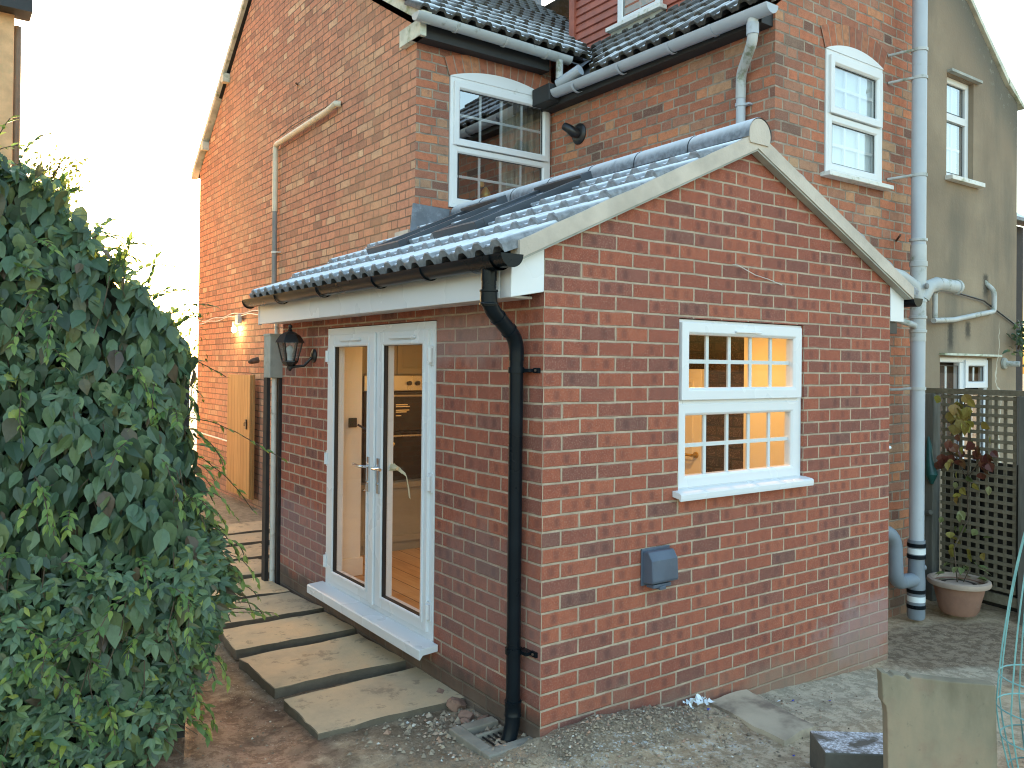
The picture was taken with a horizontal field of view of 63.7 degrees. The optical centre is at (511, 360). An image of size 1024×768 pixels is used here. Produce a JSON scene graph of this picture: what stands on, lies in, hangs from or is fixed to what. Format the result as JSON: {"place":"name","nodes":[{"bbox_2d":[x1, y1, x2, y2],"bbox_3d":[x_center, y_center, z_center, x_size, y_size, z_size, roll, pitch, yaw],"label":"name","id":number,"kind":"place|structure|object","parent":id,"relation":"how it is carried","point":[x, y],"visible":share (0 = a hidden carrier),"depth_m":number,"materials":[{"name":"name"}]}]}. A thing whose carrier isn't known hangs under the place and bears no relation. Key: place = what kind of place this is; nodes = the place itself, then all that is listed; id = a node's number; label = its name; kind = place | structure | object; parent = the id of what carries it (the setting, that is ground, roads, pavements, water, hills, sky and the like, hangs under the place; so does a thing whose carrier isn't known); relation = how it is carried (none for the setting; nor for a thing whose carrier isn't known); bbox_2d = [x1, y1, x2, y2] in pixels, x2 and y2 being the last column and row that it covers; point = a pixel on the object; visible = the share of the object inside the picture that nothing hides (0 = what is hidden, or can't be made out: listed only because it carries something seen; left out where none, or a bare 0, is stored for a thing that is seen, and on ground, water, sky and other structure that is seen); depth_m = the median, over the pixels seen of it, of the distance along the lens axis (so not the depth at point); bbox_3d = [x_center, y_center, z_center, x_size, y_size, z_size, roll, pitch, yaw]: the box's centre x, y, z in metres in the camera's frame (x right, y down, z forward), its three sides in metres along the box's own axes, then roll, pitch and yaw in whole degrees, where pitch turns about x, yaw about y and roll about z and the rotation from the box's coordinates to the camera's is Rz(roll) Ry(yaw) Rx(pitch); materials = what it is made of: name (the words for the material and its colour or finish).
{"place":"outdoors","nodes":[
{"label":"outdoors","id":0,"kind":"place"},
{"bbox_2d":[14,0,1023,373],"label":"sky","id":1,"kind":"structure","parent":0,"point":[131,85],"materials":[{"name":"white"}]},
{"bbox_2d":[147,366,1023,767],"bbox_3d":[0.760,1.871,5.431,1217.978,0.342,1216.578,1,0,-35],"label":"ground","id":2,"kind":"structure","parent":0,"point":[937,642],"depth_m":4.10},
{"bbox_2d":[0,0,32,166],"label":"neighbour house","id":3,"kind":"structure","parent":2,"relation":"on","point":[10,61],"depth_m":9.94,"materials":[{"name":"cream painted render"},{"name":"dark grey plastic"},{"name":"brown plastic"}]},
{"bbox_2d":[26,136,90,212],"bbox_3d":[-5.199,-0.290,9.002,1.194,4.255,1.410,1,0,-35],"label":"tree","id":4,"kind":"object","parent":2,"relation":"on","point":[53,174],"visible":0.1,"depth_m":8.97,"materials":[{"name":"green plant"}]},
{"bbox_2d":[0,115,287,767],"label":"climber hedge","id":5,"kind":"object","parent":2,"relation":"on","point":[102,526],"visible":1,"depth_m":3.38,"materials":[{"name":"green plant"}]},
{"bbox_2d":[159,385,188,737],"bbox_3d":[-2.196,1.047,3.460,1.578,2.060,0.070,1,0,-35],"label":"garden fence","id":6,"kind":"object","parent":2,"relation":"on","point":[180,734],"depth_m":3.88,"materials":[{"name":"brown wood"}]},
{"bbox_2d":[164,295,208,426],"bbox_3d":[-3.411,0.106,7.251,1.398,2.773,1.154,1,0,-5],"label":"background shrub","id":7,"kind":"object","parent":2,"relation":"on","point":[189,333],"visible":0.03,"depth_m":7.37,"materials":[{"name":"green plant"}]},
{"bbox_2d":[206,543,269,564],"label":"paving slab","id":8,"kind":"structure","parent":2,"relation":"on","point":[253,551],"depth_m":7.62,"materials":[{"name":"stone"}]},
{"bbox_2d":[213,521,269,535],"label":"paving slab","id":9,"kind":"structure","parent":2,"relation":"on","point":[244,527],"depth_m":8.73,"materials":[{"name":"stone"}]},
{"bbox_2d":[223,532,269,546],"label":"paving slab","id":10,"kind":"structure","parent":2,"relation":"on","point":[249,538],"depth_m":8.16,"materials":[{"name":"stone"}]},
{"bbox_2d":[230,559,268,578],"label":"paving slab","id":11,"kind":"structure","parent":2,"relation":"on","point":[254,565],"depth_m":7.01,"materials":[{"name":"stone"}]},
{"bbox_2d":[212,577,289,599],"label":"paving slab","id":12,"kind":"structure","parent":2,"relation":"on","point":[268,587],"depth_m":6.38,"materials":[{"name":"stone"}]},
{"bbox_2d":[261,324,282,584],"bbox_3d":[-1.912,0.763,6.694,0.190,2.120,0.157,1,0,-35],"label":"downpipe","id":13,"kind":"object","parent":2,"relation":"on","point":[273,366],"visible":0.7,"depth_m":6.63,"materials":[{"name":"grey plastic"}]},
{"bbox_2d":[223,592,323,628],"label":"paving slab","id":14,"kind":"structure","parent":2,"relation":"on","point":[285,605],"depth_m":5.86,"materials":[{"name":"stone"}]},
{"bbox_2d":[220,612,355,659],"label":"paving slab","id":15,"kind":"structure","parent":2,"relation":"on","point":[239,642],"depth_m":5.33,"materials":[{"name":"stone"}]},
{"bbox_2d":[239,634,405,698],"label":"paving slab","id":16,"kind":"structure","parent":2,"relation":"on","point":[280,673],"depth_m":4.81,"materials":[{"name":"stone"}]},
{"bbox_2d":[284,667,464,739],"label":"paving slab","id":17,"kind":"structure","parent":2,"relation":"on","point":[360,704],"depth_m":4.28,"materials":[{"name":"stone"}]},
{"bbox_2d":[436,688,444,693],"bbox_3d":[-0.364,1.802,4.425,0.106,0.053,0.070,19,14,8],"label":"brick fragment","id":18,"kind":"object","parent":2,"relation":"on","point":[440,690],"visible":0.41,"depth_m":4.42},
{"bbox_2d":[446,696,465,711],"bbox_3d":[-0.287,1.789,4.280,0.080,0.064,0.124,26,-5,40],"label":"brick fragment","id":19,"kind":"object","parent":2,"relation":"on","point":[454,704],"visible":0.92,"depth_m":4.24,"materials":[{"name":"red brick"}]},
{"bbox_2d":[460,718,469,724],"bbox_3d":[-0.232,1.804,4.100,0.040,0.032,0.060,-6,15,-38],"label":"brick fragment","id":20,"kind":"object","parent":2,"relation":"on","point":[462,720],"visible":0.55,"depth_m":4.10,"materials":[{"name":"red brick"}]},
{"bbox_2d":[458,710,473,720],"bbox_3d":[-0.233,1.802,4.173,0.084,0.047,0.059,-2,11,17],"label":"brick fragment","id":21,"kind":"object","parent":2,"relation":"on","point":[468,715],"visible":0.79,"depth_m":4.16,"materials":[{"name":"red brick"}]},
{"bbox_2d":[477,714,488,719],"bbox_3d":[-0.142,1.794,4.114,0.068,0.037,0.046,-15,-8,-21],"label":"brick fragment","id":22,"kind":"object","parent":2,"relation":"on","point":[482,716],"visible":0.43,"depth_m":4.11,"materials":[{"name":"red brick"}]},
{"bbox_2d":[449,716,532,758],"bbox_3d":[-0.087,1.804,3.904,0.290,0.074,0.350,1,0,-35],"label":"drain gully","id":23,"kind":"object","parent":2,"relation":"on","point":[466,736],"visible":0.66,"depth_m":3.88,"materials":[{"name":"concrete"}]},
{"bbox_2d":[192,0,911,617],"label":"brick house","id":24,"kind":"structure","parent":2,"relation":"on","point":[422,90],"depth_m":7.41,"materials":[{"name":"red brick"}]},
{"bbox_2d":[194,431,226,441],"bbox_3d":[-4.269,1.085,11.733,0.024,0.044,1.800,1,0,-35],"label":"conduit","id":25,"kind":"object","parent":24,"relation":"attached to","point":[213,436],"visible":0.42,"depth_m":11.63,"materials":[{"name":"white plastic"}]},
{"bbox_2d":[189,310,257,332],"bbox_3d":[-3.615,-0.495,10.799,0.093,0.271,4.920,1,0,-35],"label":"string light","id":26,"kind":"object","parent":24,"relation":"attached to","point":[238,318],"visible":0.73,"depth_m":10.80,"materials":[{"name":"white plastic"}]},
{"bbox_2d":[226,374,254,499],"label":"wooden gate","id":27,"kind":"structure","parent":24,"relation":"attached to","point":[241,421],"depth_m":10.36,"materials":[{"name":"brown wood"}]},
{"bbox_2d":[248,357,259,363],"bbox_3d":[-3.157,0.003,10.066,0.141,0.090,0.086,1,0,-35],"label":"hook bracket","id":28,"kind":"object","parent":24,"relation":"attached to","point":[253,360],"visible":1,"depth_m":10.05,"materials":[{"name":"metal"}]},
{"bbox_2d":[271,101,340,283],"bbox_3d":[-2.268,-1.555,8.964,0.095,2.140,1.825,1,0,-35],"label":"overflow pipe","id":29,"kind":"object","parent":24,"relation":"attached to","point":[330,108],"visible":0.99,"depth_m":9.64,"materials":[{"name":"white plastic"}]},
{"bbox_2d":[480,181,490,197],"bbox_3d":[-0.255,-1.485,7.543,0.130,0.303,0.100,1,0,-35],"label":"ornament","id":30,"kind":"object","parent":24,"relation":"on","point":[485,192],"visible":0.49,"depth_m":7.51,"materials":[{"name":"yellow metal"}]},
{"bbox_2d":[448,73,549,207],"bbox_3d":[-0.101,-1.954,7.524,1.104,1.246,0.086,1,0,-35],"label":"window","id":31,"kind":"structure","parent":24,"relation":"in","point":[500,88],"depth_m":7.42,"materials":[{"name":"white plastic"}]},
{"bbox_2d":[499,100,539,191],"bbox_3d":[0.073,-1.919,7.825,0.460,1.300,0.067,1,0,-35],"label":"curtain","id":32,"kind":"object","parent":24,"relation":"hanging from","point":[511,136],"depth_m":7.80,"materials":[{"name":"beige fabric"}]},
{"bbox_2d":[562,123,585,144],"bbox_3d":[0.552,-2.060,7.458,0.143,0.195,0.196,1,0,-35],"label":"flue terminal","id":33,"kind":"object","parent":24,"relation":"attached to","point":[577,133],"visible":1,"depth_m":7.44,"materials":[{"name":"black plastic"}]},
{"bbox_2d":[735,17,758,122],"bbox_3d":[1.673,-1.677,5.835,0.113,1.380,0.318,1,0,-3],"label":"grey downpipe","id":34,"kind":"object","parent":24,"relation":"attached to","point":[752,34],"visible":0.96,"depth_m":5.88,"materials":[{"name":"plastic"}]},
{"bbox_2d":[820,45,893,190],"bbox_3d":[2.632,-1.867,6.315,0.850,1.034,0.135,1,0,-35],"label":"window","id":35,"kind":"structure","parent":24,"relation":"in","point":[853,103],"depth_m":6.34,"materials":[{"name":"white plastic"}]},
{"bbox_2d":[242,117,922,737],"bbox_3d":[0.358,0.529,6.041,3.571,3.783,3.584,1,0,-35],"label":"brick extension","id":36,"kind":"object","parent":2,"relation":"on","point":[630,293],"visible":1,"depth_m":4.58,"materials":[{"name":"red brick"}]},
{"bbox_2d":[276,324,316,370],"bbox_3d":[-1.598,-0.091,6.086,0.290,0.345,0.183,1,0,-20],"label":"wall lantern","id":37,"kind":"object","parent":36,"relation":"attached to","point":[289,336],"depth_m":6.05,"materials":[{"name":"black paint"}]},
{"bbox_2d":[348,418,394,446],"bbox_3d":[-1.018,0.528,5.995,0.343,0.212,0.048,1,0,6],"label":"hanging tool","id":38,"kind":"object","parent":36,"relation":"hanging from","point":[352,422],"visible":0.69,"depth_m":6.00,"materials":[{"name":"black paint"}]},
{"bbox_2d":[323,321,436,641],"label":"french doors","id":39,"kind":"structure","parent":36,"relation":"in","point":[380,341],"depth_m":5.15,"materials":[{"name":"white plastic"}]},
{"bbox_2d":[360,345,422,554],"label":"oven tower","id":40,"kind":"structure","parent":36,"relation":"on","point":[406,518],"depth_m":6.87,"materials":[{"name":"grey paint"}]},
{"bbox_2d":[360,480,420,545],"bbox_3d":[-0.967,1.258,6.829,0.670,0.490,0.018,1,0,-35],"label":"cupboard door","id":41,"kind":"structure","parent":40,"relation":"in","point":[412,536],"depth_m":6.83,"materials":[{"name":"grey paint"}]},
{"bbox_2d":[362,345,421,373],"bbox_3d":[-0.953,-0.101,6.839,0.670,0.430,0.018,1,0,-35],"label":"cupboard door","id":42,"kind":"structure","parent":40,"relation":"in","point":[398,350],"depth_m":6.84,"materials":[{"name":"grey paint"}]},
{"bbox_2d":[362,430,421,482],"bbox_3d":[-0.944,0.791,6.808,0.600,0.405,0.079,1,0,-35],"label":"oven door","id":43,"kind":"structure","parent":40,"relation":"in","point":[407,447],"depth_m":6.86,"materials":[{"name":"black glass"}]},
{"bbox_2d":[363,391,421,431],"bbox_3d":[-0.941,0.421,6.811,0.600,0.325,0.079,1,0,-35],"label":"oven door","id":44,"kind":"structure","parent":40,"relation":"in","point":[411,419],"depth_m":6.86,"materials":[{"name":"black glass"}]},
{"bbox_2d":[389,464,409,497],"bbox_3d":[-0.711,0.747,5.091,0.224,0.206,0.047,0,-1,44],"label":"paper strip","id":45,"kind":"object","parent":36,"relation":"hanging from","point":[393,467],"visible":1,"depth_m":5.09,"materials":[{"name":"beige paper"}]},
{"bbox_2d":[366,195,507,254],"bbox_3d":[-0.538,-0.980,6.079,0.932,0.505,0.500,1,0,-35],"label":"roof window","id":46,"kind":"structure","parent":36,"relation":"in","point":[471,210],"depth_m":5.99,"materials":[{"name":"black glass"}]},
{"bbox_2d":[479,280,539,741],"bbox_3d":[-0.043,0.715,3.816,0.303,2.167,0.155,1,0,-35],"label":"black downpipe","id":47,"kind":"object","parent":36,"relation":"attached to","point":[502,322],"visible":0.99,"depth_m":3.87,"materials":[{"name":"plastic"}]},
{"bbox_2d":[432,171,592,238],"bbox_3d":[0.018,-0.980,5.296,0.932,0.505,0.500,1,0,-35],"label":"roof window","id":48,"kind":"structure","parent":36,"relation":"in","point":[480,220],"depth_m":5.21,"materials":[{"name":"black glass"}]},
{"bbox_2d":[641,544,677,589],"bbox_3d":[0.758,1.062,4.211,0.201,0.204,0.083,1,0,-35],"label":"cowl vent","id":49,"kind":"object","parent":36,"relation":"attached to","point":[659,567],"visible":1,"depth_m":4.18,"materials":[{"name":"grey plastic"}]},
{"bbox_2d":[685,369,703,473],"bbox_3d":[1.167,0.830,6.471,0.106,1.525,0.795,1,0,-35],"label":"door","id":50,"kind":"structure","parent":36,"relation":"attached to","point":[693,434],"depth_m":6.21,"materials":[{"name":"white paint"}]},
{"bbox_2d":[673,319,813,501],"bbox_3d":[1.307,0.265,4.664,1.140,0.956,0.140,1,0,-35],"label":"casement window","id":51,"kind":"structure","parent":36,"relation":"in","point":[705,400],"depth_m":4.65,"materials":[{"name":"white plastic"}]},
{"bbox_2d":[733,264,781,284],"bbox_3d":[1.410,-0.486,4.715,0.427,0.091,0.022,1,0,-35],"label":"loose wire","id":52,"kind":"object","parent":36,"relation":"hanging from","point":[757,275],"visible":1,"depth_m":4.70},
{"bbox_2d":[187,671,1023,767],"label":"grit","id":53,"kind":"object","parent":2,"relation":"on","point":[667,715],"visible":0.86,"depth_m":3.88,"materials":[{"name":"gravel"}]},
{"bbox_2d":[683,694,713,708],"bbox_3d":[0.983,1.797,4.350,0.157,0.052,0.105,1,0,-35],"label":"white sheet","id":54,"kind":"object","parent":2,"relation":"on","point":[698,699],"visible":1,"depth_m":4.34,"materials":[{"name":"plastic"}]},
{"bbox_2d":[708,689,814,745],"bbox_3d":[1.301,1.856,4.281,0.315,0.054,0.566,1,0,-28],"label":"fallen slab","id":55,"kind":"object","parent":2,"relation":"on","point":[758,714],"depth_m":4.23,"materials":[{"name":"concrete"}]},
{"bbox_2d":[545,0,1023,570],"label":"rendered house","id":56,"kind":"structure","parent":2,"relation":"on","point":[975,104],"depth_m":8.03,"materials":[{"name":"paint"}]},
{"bbox_2d":[945,68,984,188],"bbox_3d":[4.299,-2.202,7.908,0.630,1.040,0.180,1,0,-35],"label":"window","id":57,"kind":"structure","parent":56,"relation":"in","point":[954,121],"depth_m":7.97,"materials":[{"name":"white plastic"}]},
{"bbox_2d":[939,353,1001,469],"bbox_3d":[4.399,0.488,7.991,1.125,1.095,0.160,1,0,-35],"label":"window","id":58,"kind":"structure","parent":56,"relation":"in","point":[961,366],"depth_m":8.01,"materials":[{"name":"white plastic"}]},
{"bbox_2d":[931,280,1018,326],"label":"waste pipes","id":59,"kind":"object","parent":56,"relation":"attached to","point":[993,305],"visible":0.92,"depth_m":7.84,"materials":[{"name":"grey plastic"}]},
{"bbox_2d":[1001,358,1019,368],"bbox_3d":[5.037,0.034,8.313,0.127,0.118,0.144,1,0,-35],"label":"overflow outlet","id":60,"kind":"object","parent":56,"relation":"attached to","point":[1005,363],"visible":1,"depth_m":8.32,"materials":[{"name":"grey plastic"}]},
{"bbox_2d":[1002,317,1023,366],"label":"ivy tuft","id":61,"kind":"object","parent":56,"relation":"attached to","point":[1020,340],"visible":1,"depth_m":8.38,"materials":[{"name":"green plant"}]},
{"bbox_2d":[810,731,882,767],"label":"concrete block","id":62,"kind":"object","parent":2,"relation":"on","point":[833,749],"depth_m":3.63,"materials":[{"name":"grey concrete"}]},
{"bbox_2d":[887,0,964,620],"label":"soil stack","id":63,"kind":"object","parent":2,"relation":"on","point":[912,580],"visible":0.95,"depth_m":6.46,"materials":[{"name":"grey plastic"}]},
{"bbox_2d":[924,393,939,600],"bbox_3d":[3.647,1.275,7.157,0.095,1.974,0.080,1,0,-28],"label":"fence post","id":64,"kind":"object","parent":2,"relation":"on","point":[932,432],"visible":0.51,"depth_m":7.12,"materials":[{"name":"grey wood"}]},
{"bbox_2d":[924,510,932,515],"bbox_3d":[3.580,1.323,7.126,0.044,0.077,0.116,1,0,-17],"label":"rail stub","id":65,"kind":"object","parent":64,"relation":"attached to","point":[928,512],"visible":0.65,"depth_m":7.08,"materials":[{"name":"grey metal"}]},
{"bbox_2d":[925,437,937,483],"bbox_3d":[3.598,0.861,7.072,0.095,0.405,0.106,1,0,-35],"label":"plastic sack","id":66,"kind":"object","parent":64,"relation":"hanging from","point":[931,473],"visible":1,"depth_m":7.07,"materials":[{"name":"teal plastic"}]},
{"bbox_2d":[925,388,1023,607],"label":"trellis panel","id":67,"kind":"object","parent":64,"relation":"attached to","point":[997,598],"visible":0.75,"depth_m":6.73,"materials":[{"name":"grey wood"}]},
{"bbox_2d":[876,668,996,767],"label":"leaning slab","id":68,"kind":"object","parent":2,"relation":"on","point":[931,721],"depth_m":3.20,"materials":[{"name":"beige stone"}]},
{"bbox_2d":[927,572,991,616],"bbox_3d":[3.575,1.882,6.596,0.464,0.275,0.464,1,0,-35],"label":"terracotta pot","id":69,"kind":"object","parent":2,"relation":"on","point":[959,598],"visible":0.96,"depth_m":6.47,"materials":[{"name":"ceramic"}]},
{"bbox_2d":[941,579,976,584],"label":"potting soil","id":70,"kind":"structure","parent":69,"relation":"in","point":[960,580],"depth_m":6.67,"materials":[{"name":"brown soil"}]},
{"bbox_2d":[934,394,997,581],"bbox_3d":[3.675,1.053,6.678,0.450,1.545,0.648,0,0,25],"label":"creeper","id":71,"kind":"object","parent":70,"relation":"on","point":[959,414],"visible":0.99,"depth_m":6.82,"materials":[{"name":"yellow plant"}]},
{"bbox_2d":[945,458,1017,611],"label":"dark boards","id":72,"kind":"object","parent":2,"relation":"on","point":[991,522],"depth_m":6.99,"materials":[{"name":"black wood"}]},
{"bbox_2d":[996,533,1023,767],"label":"wire cage","id":73,"kind":"object","parent":2,"relation":"on","point":[1005,635],"visible":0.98,"depth_m":3.25,"materials":[{"name":"teal metal"}]},
{"bbox_2d":[1016,213,1023,464],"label":"house","id":74,"kind":"structure","parent":2,"relation":"on","point":[1019,306],"depth_m":13.14,"materials":[{"name":"beige brick"}]},
{"bbox_2d":[1017,397,1023,625],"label":"fence post","id":75,"kind":"object","parent":2,"relation":"on","point":[1021,484],"visible":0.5,"depth_m":6.44,"materials":[{"name":"grey wood"}]}
]}

